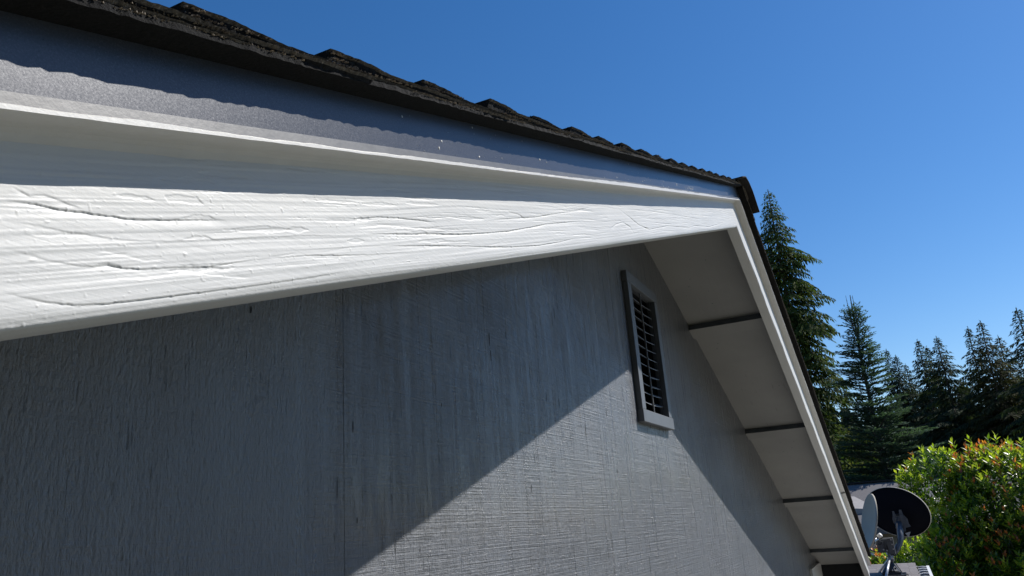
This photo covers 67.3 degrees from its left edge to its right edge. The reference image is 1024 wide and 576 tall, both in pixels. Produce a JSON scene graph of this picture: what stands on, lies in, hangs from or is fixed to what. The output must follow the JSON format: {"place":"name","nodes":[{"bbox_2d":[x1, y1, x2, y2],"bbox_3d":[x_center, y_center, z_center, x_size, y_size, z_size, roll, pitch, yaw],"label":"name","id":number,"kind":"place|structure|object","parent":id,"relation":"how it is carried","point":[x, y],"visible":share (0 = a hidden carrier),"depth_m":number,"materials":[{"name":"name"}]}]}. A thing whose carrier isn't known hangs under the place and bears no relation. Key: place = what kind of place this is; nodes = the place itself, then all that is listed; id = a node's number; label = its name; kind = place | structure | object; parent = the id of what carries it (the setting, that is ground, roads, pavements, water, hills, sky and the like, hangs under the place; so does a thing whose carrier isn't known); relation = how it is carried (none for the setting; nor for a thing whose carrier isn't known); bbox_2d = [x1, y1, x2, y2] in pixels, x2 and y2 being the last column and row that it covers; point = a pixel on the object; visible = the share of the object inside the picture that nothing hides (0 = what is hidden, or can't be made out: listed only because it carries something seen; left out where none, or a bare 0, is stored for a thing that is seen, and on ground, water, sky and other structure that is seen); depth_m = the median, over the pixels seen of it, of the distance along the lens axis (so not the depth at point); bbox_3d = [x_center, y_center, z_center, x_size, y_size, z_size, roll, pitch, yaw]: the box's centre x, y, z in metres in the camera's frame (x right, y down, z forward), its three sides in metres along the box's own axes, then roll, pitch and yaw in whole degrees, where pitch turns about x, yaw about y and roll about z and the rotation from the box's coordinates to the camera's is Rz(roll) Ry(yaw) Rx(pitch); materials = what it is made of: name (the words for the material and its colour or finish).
{"place":"outdoors","nodes":[
{"label":"outdoors","id":0,"kind":"place"},
{"bbox_2d":[0,0,870,575],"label":"house","id":1,"kind":"structure","parent":0,"point":[270,306],"depth_m":1.01,"materials":[{"name":"grey wood"}]},
{"bbox_2d":[868,563,932,575],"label":"porch roof","id":2,"kind":"structure","parent":1,"relation":"attached to","point":[910,569],"depth_m":8.23,"materials":[{"name":"grey"}]},
{"bbox_2d":[861,487,930,575],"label":"satellite dish","id":3,"kind":"object","parent":2,"relation":"on","point":[900,513],"visible":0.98,"depth_m":7.95,"materials":[{"name":"grey paint"}]},
{"bbox_2d":[147,0,1023,421],"label":"sky","id":4,"kind":"structure","parent":0,"point":[887,134],"materials":[{"name":"blue"}]},
{"bbox_2d":[832,425,955,482],"bbox_3d":[14.566,8.376,30.285,3.568,6.323,8.364,6,-20,-31],"label":"fir tree","id":5,"kind":"object","parent":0,"point":[845,462],"visible":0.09,"depth_m":31.64,"materials":[{"name":"green plant"}]},
{"label":"ground","id":6,"kind":"structure","parent":0,"visible":0},
{"bbox_2d":[760,191,867,474],"bbox_3d":[14.268,3.903,37.743,6.174,19.218,5.904,0,-18,-13],"label":"conifer tree","id":7,"kind":"object","parent":6,"relation":"on","point":[805,325],"visible":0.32,"depth_m":37.80,"materials":[{"name":"green plant"}]},
{"bbox_2d":[825,295,954,482],"bbox_3d":[11.622,4.850,23.924,4.030,9.685,4.658,-12,-19,24],"label":"fir tree","id":8,"kind":"object","parent":6,"relation":"on","point":[875,422],"visible":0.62,"depth_m":23.81,"materials":[{"name":"green plant"}]},
{"bbox_2d":[883,349,921,457],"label":"fir tree","id":9,"kind":"object","parent":6,"relation":"on","point":[886,383],"visible":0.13,"depth_m":53.28,"materials":[{"name":"green plant"}]},
{"bbox_2d":[882,356,923,457],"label":"fir tree","id":10,"kind":"object","parent":6,"relation":"on","point":[912,394],"visible":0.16,"depth_m":53.16,"materials":[{"name":"green plant"}]},
{"bbox_2d":[827,386,988,480],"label":"woodland","id":11,"kind":"object","parent":6,"relation":"on","point":[848,417],"depth_m":68.83,"materials":[{"name":"green plant"}]},
{"bbox_2d":[889,363,932,464],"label":"fir tree","id":12,"kind":"object","parent":6,"relation":"on","point":[905,370],"visible":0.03,"depth_m":55.08,"materials":[{"name":"green plant"}]},
{"bbox_2d":[908,450,951,475],"bbox_3d":[13.523,7.603,24.855,2.024,4.735,2.248,-12,-19,24],"label":"bush","id":13,"kind":"object","parent":6,"relation":"on","point":[928,456],"visible":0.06,"depth_m":25.53,"materials":[{"name":"green plant"}]},
{"bbox_2d":[846,472,1023,566],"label":"neighbour house","id":14,"kind":"structure","parent":6,"relation":"on","point":[859,492],"depth_m":21.05,"materials":[{"name":"grey"}]},
{"bbox_2d":[907,339,965,472],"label":"fir tree","id":15,"kind":"object","parent":6,"relation":"on","point":[922,399],"visible":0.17,"depth_m":48.31,"materials":[{"name":"green plant"}]},
{"bbox_2d":[900,335,982,468],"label":"fir tree","id":16,"kind":"object","parent":6,"relation":"on","point":[949,413],"visible":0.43,"depth_m":44.92,"materials":[{"name":"green plant"}]},
{"bbox_2d":[912,346,971,444],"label":"fir tree","id":17,"kind":"object","parent":6,"relation":"on","point":[930,357],"visible":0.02,"depth_m":50.26,"materials":[{"name":"green plant"}]},
{"bbox_2d":[868,431,1023,575],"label":"shrub","id":18,"kind":"object","parent":6,"relation":"on","point":[992,548],"visible":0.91,"depth_m":9.74,"materials":[{"name":"green plant"}]},
{"bbox_2d":[943,326,1015,457],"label":"fir tree","id":19,"kind":"object","parent":6,"relation":"on","point":[972,424],"visible":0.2,"depth_m":42.65,"materials":[{"name":"green plant"}]},
{"bbox_2d":[959,320,1023,471],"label":"fir tree","id":20,"kind":"object","parent":6,"relation":"on","point":[1008,418],"visible":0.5,"depth_m":40.52,"materials":[{"name":"green plant"}]},
{"bbox_2d":[974,335,1023,441],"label":"fir tree","id":21,"kind":"object","parent":6,"relation":"on","point":[1007,370],"visible":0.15,"depth_m":41.85,"materials":[{"name":"green plant"}]},
{"bbox_2d":[996,307,1023,461],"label":"fir tree","id":22,"kind":"object","parent":6,"relation":"on","point":[1020,387],"visible":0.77,"depth_m":36.86,"materials":[{"name":"green plant"}]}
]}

